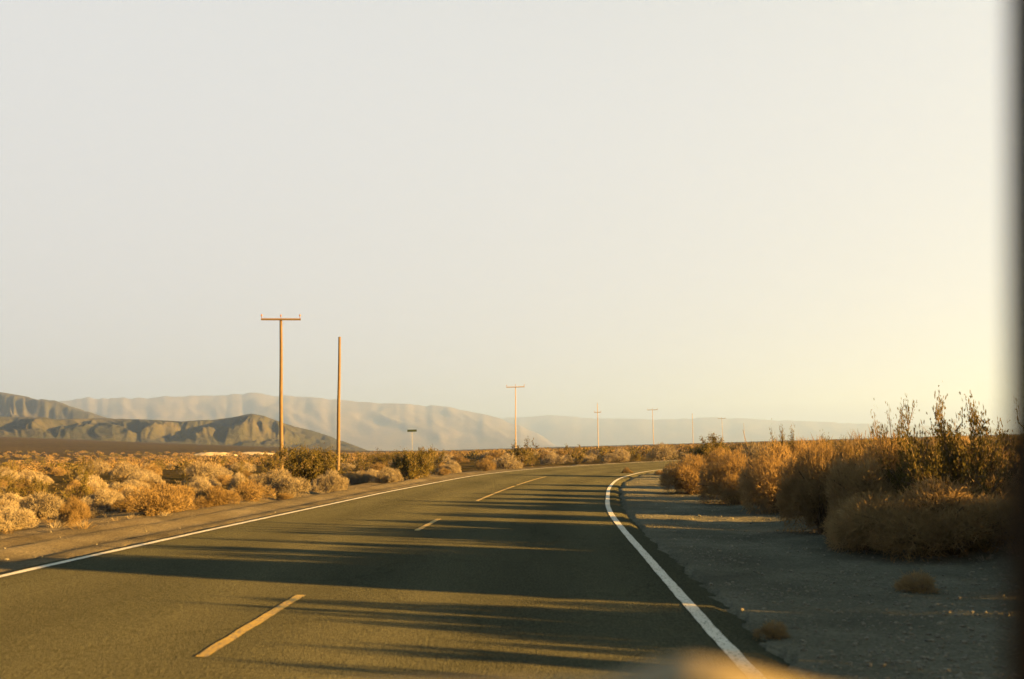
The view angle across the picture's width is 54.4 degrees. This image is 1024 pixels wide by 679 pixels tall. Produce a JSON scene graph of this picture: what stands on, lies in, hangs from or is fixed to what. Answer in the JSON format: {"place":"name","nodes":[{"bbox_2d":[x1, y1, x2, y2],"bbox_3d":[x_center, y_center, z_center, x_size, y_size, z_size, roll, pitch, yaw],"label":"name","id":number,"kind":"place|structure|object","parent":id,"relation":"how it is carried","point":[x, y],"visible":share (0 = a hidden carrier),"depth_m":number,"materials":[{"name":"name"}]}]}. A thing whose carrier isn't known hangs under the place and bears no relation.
{"place":"outdoors","nodes":[
{"label":"outdoors","id":0,"kind":"place"},
{"bbox_2d":[0,392,105,418],"bbox_3d":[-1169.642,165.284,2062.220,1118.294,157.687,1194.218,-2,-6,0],"label":"mountains","id":1,"kind":"structure","parent":0,"point":[12,405],"depth_m":1979.58,"materials":[{"name":"grey stone"}]},
{"bbox_2d":[0,414,368,450],"bbox_3d":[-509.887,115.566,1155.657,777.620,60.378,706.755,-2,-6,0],"label":"hills","id":2,"kind":"structure","parent":0,"point":[251,430],"depth_m":1037.43,"materials":[{"name":"stone"}]},
{"bbox_2d":[58,392,559,450],"bbox_3d":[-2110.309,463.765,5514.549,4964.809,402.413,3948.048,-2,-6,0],"label":"mountains","id":3,"kind":"structure","parent":0,"point":[370,426],"depth_m":5456.76,"materials":[{"name":"grey stone"}]},
{"bbox_2d":[0,448,997,678],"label":"road","id":4,"kind":"structure","parent":0,"point":[551,574],"depth_m":8.99,"materials":[{"name":"grey asphalt"}]},
{"bbox_2d":[195,595,304,656],"bbox_3d":[-1.971,2.191,7.765,0.099,0.003,2.701,-2,-6,2],"label":"dash","id":5,"kind":"object","parent":4,"relation":"on","point":[211,649],"visible":1,"depth_m":7.42,"materials":[{"name":"yellow paint"}]},
{"bbox_2d":[0,460,673,576],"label":"edge line","id":6,"kind":"object","parent":4,"relation":"on","point":[33,568],"visible":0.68,"depth_m":14.49,"materials":[{"name":"white paint"}]},
{"bbox_2d":[605,468,757,669],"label":"edge line","id":7,"kind":"object","parent":4,"relation":"on","point":[731,651],"visible":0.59,"depth_m":8.75,"materials":[{"name":"white paint"}]},
{"bbox_2d":[590,0,1023,678],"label":"car","id":8,"kind":"object","parent":4,"relation":"on","point":[686,668],"visible":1,"depth_m":0.37,"materials":[{"name":"beige paint"}]},
{"bbox_2d":[0,434,1006,678],"bbox_3d":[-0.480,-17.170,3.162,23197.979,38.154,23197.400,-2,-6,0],"label":"ground","id":9,"kind":"structure","parent":0,"point":[24,547],"depth_m":12.18,"materials":[{"name":"grey gravel"}]},
{"bbox_2d":[0,470,15,485],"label":"creosote bush","id":10,"kind":"object","parent":9,"relation":"on","point":[9,479],"visible":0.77,"depth_m":56.87,"materials":[{"name":"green plant"}]},
{"bbox_2d":[0,470,20,481],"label":"dry bush","id":11,"kind":"object","parent":9,"relation":"on","point":[15,474],"visible":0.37,"depth_m":62.79,"materials":[{"name":"plant"}]},
{"bbox_2d":[2,459,18,469],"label":"creosote bush","id":12,"kind":"object","parent":9,"relation":"on","point":[12,468],"visible":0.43,"depth_m":80.88,"materials":[{"name":"brown plant"}]},
{"bbox_2d":[0,491,23,503],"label":"dry bush","id":13,"kind":"object","parent":9,"relation":"on","point":[16,499],"visible":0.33,"depth_m":28.09,"materials":[{"name":"plant"}]},
{"bbox_2d":[0,497,23,511],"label":"dry bush","id":14,"kind":"object","parent":9,"relation":"on","point":[9,503],"visible":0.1,"depth_m":24.21,"materials":[{"name":"plant"}]},
{"bbox_2d":[0,503,40,530],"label":"dry bush","id":15,"kind":"object","parent":9,"relation":"on","point":[18,519],"visible":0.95,"depth_m":19.35,"materials":[{"name":"plant"}]},
{"bbox_2d":[12,479,35,490],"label":"dry bush","id":16,"kind":"object","parent":9,"relation":"on","point":[19,485],"visible":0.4,"depth_m":47.71,"materials":[{"name":"brown plant"}]},
{"bbox_2d":[9,477,47,496],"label":"creosote bush","id":17,"kind":"object","parent":9,"relation":"on","point":[34,480],"visible":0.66,"depth_m":36.98,"materials":[{"name":"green plant"}]},
{"bbox_2d":[17,470,43,481],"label":"dry bush","id":18,"kind":"object","parent":9,"relation":"on","point":[29,475],"visible":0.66,"depth_m":64.48,"materials":[{"name":"plant"}]},
{"bbox_2d":[19,490,58,517],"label":"dry bush","id":19,"kind":"object","parent":9,"relation":"on","point":[49,514],"visible":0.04,"depth_m":25.18,"materials":[{"name":"plant"}]},
{"bbox_2d":[22,480,57,497],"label":"creosote bush","id":20,"kind":"object","parent":9,"relation":"on","point":[40,487],"visible":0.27,"depth_m":29.88,"materials":[{"name":"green plant"}]},
{"bbox_2d":[16,489,65,519],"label":"dry bush","id":21,"kind":"object","parent":9,"relation":"on","point":[42,506],"visible":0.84,"depth_m":22.66,"materials":[{"name":"plant"}]},
{"bbox_2d":[35,475,53,485],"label":"dry bush","id":22,"kind":"object","parent":9,"relation":"on","point":[48,479],"visible":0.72,"depth_m":54.72,"materials":[{"name":"plant"}]},
{"bbox_2d":[48,465,70,475],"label":"dry bush","id":23,"kind":"object","parent":9,"relation":"on","point":[59,471],"visible":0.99,"depth_m":92.15,"materials":[{"name":"brown plant"}]},
{"bbox_2d":[66,479,80,489],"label":"dry bush","id":24,"kind":"object","parent":9,"relation":"on","point":[76,482],"visible":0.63,"depth_m":45.83,"materials":[{"name":"brown plant"}]},
{"bbox_2d":[58,495,90,525],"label":"dry bush","id":25,"kind":"object","parent":9,"relation":"on","point":[76,510],"visible":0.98,"depth_m":19.84,"materials":[{"name":"brown plant"}]},
{"bbox_2d":[63,483,96,498],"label":"dry bush","id":26,"kind":"object","parent":9,"relation":"on","point":[92,487],"visible":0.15,"depth_m":33.82,"materials":[{"name":"brown plant"}]},
{"bbox_2d":[56,469,104,504],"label":"creosote bush","id":27,"kind":"object","parent":9,"relation":"on","point":[83,480],"visible":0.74,"depth_m":28.65,"materials":[{"name":"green plant"}]},
{"bbox_2d":[77,455,96,473],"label":"creosote bush","id":28,"kind":"object","parent":9,"relation":"on","point":[87,463],"visible":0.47,"depth_m":93.72,"materials":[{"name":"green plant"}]},
{"bbox_2d":[80,464,98,475],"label":"creosote bush","id":29,"kind":"object","parent":9,"relation":"on","point":[90,470],"visible":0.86,"depth_m":78.93,"materials":[{"name":"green plant"}]},
{"bbox_2d":[83,508,105,518],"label":"dry bush","id":30,"kind":"object","parent":9,"relation":"on","point":[94,512],"visible":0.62,"depth_m":22.75,"materials":[{"name":"plant"}]},
{"bbox_2d":[83,474,108,489],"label":"dry bush","id":31,"kind":"object","parent":9,"relation":"on","point":[94,483],"visible":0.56,"depth_m":38.48,"materials":[{"name":"plant"}]},
{"bbox_2d":[82,459,110,474],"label":"dry bush","id":32,"kind":"object","parent":9,"relation":"on","point":[98,465],"visible":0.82,"depth_m":88.21,"materials":[{"name":"plant"}]},
{"bbox_2d":[80,488,125,512],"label":"dry bush","id":33,"kind":"object","parent":9,"relation":"on","point":[99,499],"visible":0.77,"depth_m":26.03,"materials":[{"name":"plant"}]},
{"bbox_2d":[109,460,140,477],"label":"dry bush","id":34,"kind":"object","parent":9,"relation":"on","point":[124,471],"visible":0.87,"depth_m":70.45,"materials":[{"name":"plant"}]},
{"bbox_2d":[110,497,139,512],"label":"dry bush","id":35,"kind":"object","parent":9,"relation":"on","point":[122,504],"visible":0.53,"depth_m":25.30,"materials":[{"name":"brown plant"}]},
{"bbox_2d":[108,479,151,491],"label":"dry bush","id":36,"kind":"object","parent":9,"relation":"on","point":[115,485],"visible":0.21,"depth_m":34.42,"materials":[{"name":"plant"}]},
{"bbox_2d":[121,485,141,498],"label":"dry bush","id":37,"kind":"object","parent":9,"relation":"on","point":[128,490],"visible":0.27,"depth_m":28.55,"materials":[{"name":"plant"}]},
{"bbox_2d":[127,472,152,485],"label":"dry bush","id":38,"kind":"object","parent":9,"relation":"on","point":[139,474],"visible":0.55,"depth_m":42.71,"materials":[{"name":"plant"}]},
{"bbox_2d":[139,463,162,475],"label":"dry bush","id":39,"kind":"object","parent":9,"relation":"on","point":[153,467],"visible":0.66,"depth_m":75.41,"materials":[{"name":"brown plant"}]},
{"bbox_2d":[141,478,162,490],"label":"dry bush","id":40,"kind":"object","parent":9,"relation":"on","point":[150,482],"visible":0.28,"depth_m":38.94,"materials":[{"name":"brown plant"}]},
{"bbox_2d":[122,480,196,515],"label":"dry bush","id":41,"kind":"object","parent":9,"relation":"on","point":[171,499],"visible":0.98,"depth_m":22.70,"materials":[{"name":"beige plant"}]},
{"bbox_2d":[187,476,214,491],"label":"dry bush","id":42,"kind":"object","parent":9,"relation":"on","point":[196,484],"visible":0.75,"depth_m":37.66,"materials":[{"name":"plant"}]},
{"bbox_2d":[185,459,223,479],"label":"dry bush","id":43,"kind":"object","parent":9,"relation":"on","point":[195,469],"visible":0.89,"depth_m":54.77,"materials":[{"name":"plant"}]},
{"bbox_2d":[194,452,236,455],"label":"sand bank","id":44,"kind":"structure","parent":9,"relation":"on","point":[213,453],"depth_m":344.87,"materials":[{"name":"beige sand"}]},
{"bbox_2d":[194,485,241,508],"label":"dry bush","id":45,"kind":"object","parent":9,"relation":"on","point":[219,497],"visible":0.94,"depth_m":25.24,"materials":[{"name":"brown plant"}]},
{"bbox_2d":[213,475,232,484],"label":"dry bush","id":46,"kind":"object","parent":9,"relation":"on","point":[223,480],"visible":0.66,"depth_m":45.99,"materials":[{"name":"brown plant"}]},
{"bbox_2d":[229,462,245,472],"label":"dry bush","id":47,"kind":"object","parent":9,"relation":"on","point":[234,466],"visible":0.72,"depth_m":72.83,"materials":[{"name":"plant"}]},
{"bbox_2d":[228,471,249,495],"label":"dry bush","id":48,"kind":"object","parent":9,"relation":"on","point":[237,478],"visible":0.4,"depth_m":33.35,"materials":[{"name":"plant"}]},
{"bbox_2d":[234,461,248,473],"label":"creosote bush","id":49,"kind":"object","parent":9,"relation":"on","point":[240,469],"visible":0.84,"depth_m":66.39,"materials":[{"name":"brown plant"}]},
{"bbox_2d":[244,462,256,471],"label":"dry bush","id":50,"kind":"object","parent":9,"relation":"on","point":[249,467],"visible":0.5,"depth_m":83.13,"materials":[{"name":"plant"}]},
{"bbox_2d":[234,479,276,501],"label":"dry bush","id":51,"kind":"object","parent":9,"relation":"on","point":[252,491],"visible":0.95,"depth_m":26.64,"materials":[{"name":"brown plant"}]},
{"bbox_2d":[260,450,284,474],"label":"creosote bush","id":52,"kind":"object","parent":9,"relation":"on","point":[273,464],"visible":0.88,"depth_m":61.77,"materials":[{"name":"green plant"}]},
{"bbox_2d":[261,314,300,469],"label":"utility pole","id":53,"kind":"object","parent":9,"relation":"on","point":[281,395],"visible":0.91,"depth_m":70.16,"materials":[{"name":"brown wood"}]},
{"bbox_2d":[252,461,312,498],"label":"dry bush","id":54,"kind":"object","parent":9,"relation":"on","point":[283,482],"visible":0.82,"depth_m":28.84,"materials":[{"name":"plant"}]},
{"bbox_2d":[276,493,292,499],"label":"dry bush","id":55,"kind":"object","parent":9,"relation":"on","point":[283,496],"visible":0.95,"depth_m":27.99,"materials":[{"name":"brown plant"}]},
{"bbox_2d":[276,441,339,484],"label":"creosote bush","id":56,"kind":"object","parent":9,"relation":"on","point":[309,467],"visible":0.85,"depth_m":37.40,"materials":[{"name":"green plant"}]},
{"bbox_2d":[316,469,348,493],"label":"dry bush","id":57,"kind":"object","parent":9,"relation":"on","point":[331,483],"visible":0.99,"depth_m":31.28,"materials":[{"name":"plant"}]},
{"bbox_2d":[336,337,340,469],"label":"utility pole","id":58,"kind":"object","parent":9,"relation":"on","point":[338,399],"visible":0.81,"depth_m":79.64,"materials":[{"name":"brown wood"}]},
{"bbox_2d":[349,451,372,469],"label":"creosote bush","id":59,"kind":"object","parent":9,"relation":"on","point":[359,460],"visible":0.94,"depth_m":74.93,"materials":[{"name":"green plant"}]},
{"bbox_2d":[348,469,375,484],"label":"dry bush","id":60,"kind":"object","parent":9,"relation":"on","point":[358,477],"visible":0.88,"depth_m":40.37,"materials":[{"name":"plant"}]},
{"bbox_2d":[369,462,385,469],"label":"dry bush","id":61,"kind":"object","parent":9,"relation":"on","point":[377,467],"visible":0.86,"depth_m":69.65,"materials":[{"name":"beige plant"}]},
{"bbox_2d":[363,447,395,465],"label":"creosote bush","id":62,"kind":"object","parent":9,"relation":"on","point":[385,458],"visible":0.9,"depth_m":93.47,"materials":[{"name":"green plant"}]},
{"bbox_2d":[371,466,403,482],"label":"dry bush","id":63,"kind":"object","parent":9,"relation":"on","point":[387,475],"visible":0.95,"depth_m":39.65,"materials":[{"name":"plant"}]},
{"bbox_2d":[390,445,437,479],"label":"creosote bush","id":64,"kind":"object","parent":9,"relation":"on","point":[414,466],"visible":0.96,"depth_m":43.02,"materials":[{"name":"green plant"}]},
{"bbox_2d":[428,449,446,469],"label":"creosote bush","id":65,"kind":"object","parent":9,"relation":"on","point":[436,461],"visible":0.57,"depth_m":69.58,"materials":[{"name":"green plant"}]},
{"bbox_2d":[434,467,450,474],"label":"dry bush","id":66,"kind":"object","parent":9,"relation":"on","point":[444,472],"visible":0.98,"depth_m":49.15,"materials":[{"name":"beige plant"}]},
{"bbox_2d":[439,457,460,472],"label":"dry bush","id":67,"kind":"object","parent":9,"relation":"on","point":[453,466],"visible":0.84,"depth_m":53.75,"materials":[{"name":"plant"}]},
{"bbox_2d":[451,455,468,462],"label":"dry bush","id":68,"kind":"object","parent":9,"relation":"on","point":[457,458],"visible":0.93,"depth_m":104.66,"materials":[{"name":"beige plant"}]},
{"bbox_2d":[474,458,495,470],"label":"dry bush","id":69,"kind":"object","parent":9,"relation":"on","point":[488,464],"visible":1,"depth_m":55.56,"materials":[{"name":"brown plant"}]},
{"bbox_2d":[485,449,502,458],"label":"dry bush","id":70,"kind":"object","parent":9,"relation":"on","point":[494,454],"visible":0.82,"depth_m":113.36,"materials":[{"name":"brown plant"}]},
{"bbox_2d":[0,435,1006,473],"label":"desert scrub","id":71,"kind":"object","parent":9,"relation":"on","point":[27,464],"visible":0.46,"depth_m":166.79,"materials":[{"name":"brown plant"}]},
{"bbox_2d":[2,466,1006,560],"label":"dry grass","id":72,"kind":"structure","parent":9,"relation":"on","point":[81,526],"depth_m":17.88,"materials":[{"name":"plant"}]},
{"bbox_2d":[491,454,522,468],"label":"dry bush","id":73,"kind":"object","parent":9,"relation":"on","point":[502,462],"visible":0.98,"depth_m":59.50,"materials":[{"name":"plant"}]},
{"bbox_2d":[506,384,524,447],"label":"utility pole","id":74,"kind":"object","parent":9,"relation":"on","point":[515,408],"visible":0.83,"depth_m":157.71,"materials":[{"name":"brown wood"}]},
{"bbox_2d":[500,437,538,466],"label":"creosote bush","id":75,"kind":"object","parent":9,"relation":"on","point":[519,453],"visible":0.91,"depth_m":67.44,"materials":[{"name":"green plant"}]},
{"bbox_2d":[535,451,550,461],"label":"dry bush","id":76,"kind":"object","parent":9,"relation":"on","point":[542,455],"visible":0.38,"depth_m":91.53,"materials":[{"name":"beige plant"}]},
{"bbox_2d":[540,452,567,464],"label":"dry bush","id":77,"kind":"object","parent":9,"relation":"on","point":[552,459],"visible":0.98,"depth_m":77.29,"materials":[{"name":"plant"}]},
{"bbox_2d":[564,445,589,463],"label":"creosote bush","id":78,"kind":"object","parent":9,"relation":"on","point":[575,455],"visible":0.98,"depth_m":74.95,"materials":[{"name":"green plant"}]},
{"bbox_2d":[572,453,594,462],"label":"dry bush","id":79,"kind":"object","parent":9,"relation":"on","point":[586,458],"visible":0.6,"depth_m":78.60,"materials":[{"name":"plant"}]},
{"bbox_2d":[600,453,619,462],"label":"dry bush","id":80,"kind":"object","parent":9,"relation":"on","point":[608,458],"visible":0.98,"depth_m":77.23,"materials":[{"name":"plant"}]},
{"bbox_2d":[612,447,630,461],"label":"dry bush","id":81,"kind":"object","parent":9,"relation":"on","point":[623,455],"visible":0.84,"depth_m":81.53,"materials":[{"name":"plant"}]},
{"bbox_2d":[629,450,645,461],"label":"creosote bush","id":82,"kind":"object","parent":9,"relation":"on","point":[637,455],"visible":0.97,"depth_m":76.92,"materials":[{"name":"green plant"}]},
{"bbox_2d":[646,443,678,460],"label":"dry bush","id":83,"kind":"object","parent":9,"relation":"on","point":[657,453],"visible":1,"depth_m":72.78,"materials":[{"name":"plant"}]},
{"bbox_2d":[658,451,713,494],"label":"tumbleweed bush","id":84,"kind":"object","parent":9,"relation":"on","point":[684,475],"visible":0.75,"depth_m":29.28,"materials":[{"name":"brown plant"}]},
{"bbox_2d":[685,431,730,460],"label":"creosote bush","id":85,"kind":"object","parent":9,"relation":"on","point":[707,447],"visible":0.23,"depth_m":42.48,"materials":[{"name":"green plant"}]},
{"bbox_2d":[692,446,731,469],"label":"tumbleweed bush","id":86,"kind":"object","parent":9,"relation":"on","point":[714,456],"visible":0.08,"depth_m":32.92,"materials":[{"name":"brown plant"}]},
{"bbox_2d":[697,448,757,505],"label":"tumbleweed bush","id":87,"kind":"object","parent":9,"relation":"on","point":[721,480],"visible":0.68,"depth_m":23.93,"materials":[{"name":"brown plant"}]},
{"bbox_2d":[734,431,771,465],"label":"dry bush","id":88,"kind":"object","parent":9,"relation":"on","point":[749,455],"visible":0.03,"depth_m":26.13,"materials":[{"name":"plant"}]},
{"bbox_2d":[736,438,805,514],"bbox_3d":[5.505,2.892,20.598,1.923,1.772,1.946,-7,-8,38],"label":"tumbleweed bush","id":89,"kind":"object","parent":9,"relation":"on","point":[758,483],"visible":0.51,"depth_m":20.35,"materials":[{"name":"brown plant"}]},
{"bbox_2d":[752,620,791,641],"bbox_3d":[1.899,2.147,7.284,0.273,0.211,0.297,-7,-8,42],"label":"dry brush","id":90,"kind":"object","parent":9,"relation":"on","point":[775,632],"visible":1,"depth_m":7.26,"materials":[{"name":"brown plant"}]},
{"bbox_2d":[766,418,804,466],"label":"creosote bush","id":91,"kind":"object","parent":9,"relation":"on","point":[783,439],"visible":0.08,"depth_m":21.98,"materials":[{"name":"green plant"}]},
{"bbox_2d":[777,431,819,463],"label":"tumbleweed bush","id":92,"kind":"object","parent":9,"relation":"on","point":[796,447],"visible":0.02,"depth_m":21.69,"materials":[{"name":"brown plant"}]},
{"bbox_2d":[773,434,857,534],"bbox_3d":[4.918,2.385,15.870,1.366,1.865,1.885,-1,-6,-9],"label":"tumbleweed bush","id":93,"kind":"object","parent":9,"relation":"on","point":[805,489],"visible":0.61,"depth_m":15.75,"materials":[{"name":"brown plant"}]},
{"bbox_2d":[830,428,877,462],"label":"dry bush","id":94,"kind":"object","parent":9,"relation":"on","point":[849,449],"visible":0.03,"depth_m":17.51,"materials":[{"name":"brown plant"}]},
{"bbox_2d":[819,495,897,554],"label":"tumbleweed bush","id":95,"kind":"object","parent":9,"relation":"on","point":[837,538],"visible":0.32,"depth_m":13.08,"materials":[{"name":"brown plant"}]},
{"bbox_2d":[820,426,920,548],"bbox_3d":[5.340,2.070,13.948,1.852,2.043,1.839,-6,-7,33],"label":"tumbleweed bush","id":96,"kind":"object","parent":9,"relation":"on","point":[857,478],"visible":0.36,"depth_m":13.84,"materials":[{"name":"brown plant"}]},
{"bbox_2d":[845,395,946,493],"bbox_3d":[5.560,1.886,14.286,1.482,2.269,1.448,1,-7,-24],"label":"creosote bush","id":97,"kind":"object","parent":9,"relation":"on","point":[901,415],"visible":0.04,"depth_m":14.24,"materials":[{"name":"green plant"}]},
{"bbox_2d":[892,568,940,594],"bbox_3d":[3.886,2.359,9.596,0.478,0.330,0.411,-2,-6,3],"label":"dry brush","id":98,"kind":"object","parent":9,"relation":"on","point":[908,583],"visible":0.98,"depth_m":9.56,"materials":[{"name":"brown plant"}]},
{"bbox_2d":[833,475,1006,562],"bbox_3d":[5.265,2.214,12.276,2.587,1.184,1.875,-5,-7,28],"label":"tumbleweed bush","id":99,"kind":"object","parent":9,"relation":"on","point":[966,522],"visible":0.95,"depth_m":12.01,"materials":[{"name":"brown plant"}]},
{"bbox_2d":[871,385,1006,543],"bbox_3d":[5.778,1.746,13.258,1.910,2.384,2.087,-4,-7,23],"label":"creosote bush","id":100,"kind":"object","parent":9,"relation":"on","point":[958,461],"visible":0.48,"depth_m":12.90,"materials":[{"name":"green plant"}]},
{"bbox_2d":[895,426,993,478],"bbox_3d":[6.715,2.116,15.188,1.720,1.680,1.627,0,-6,-14],"label":"dry bush","id":101,"kind":"object","parent":9,"relation":"on","point":[933,442],"visible":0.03,"depth_m":15.00,"materials":[{"name":"brown plant"}]},
{"bbox_2d":[932,465,1006,548],"bbox_3d":[6.211,2.107,12.757,1.654,1.281,1.666,0,-6,-13],"label":"tumbleweed bush","id":102,"kind":"object","parent":9,"relation":"on","point":[990,476],"visible":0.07,"depth_m":12.65,"materials":[{"name":"brown plant"}]},
{"bbox_2d":[963,441,1006,477],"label":"tumbleweed bush","id":103,"kind":"object","parent":9,"relation":"on","point":[1003,454],"depth_m":14.08,"materials":[{"name":"brown plant"}]},
{"bbox_2d":[0,0,1007,428],"label":"sky","id":104,"kind":"structure","parent":0,"point":[778,210],"materials":[{"name":"white"}]},
{"bbox_2d":[500,415,1006,446],"bbox_3d":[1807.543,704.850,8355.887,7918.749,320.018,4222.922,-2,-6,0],"label":"mountains","id":105,"kind":"structure","parent":0,"point":[561,431],"depth_m":8148.02,"materials":[{"name":"grey stone"}]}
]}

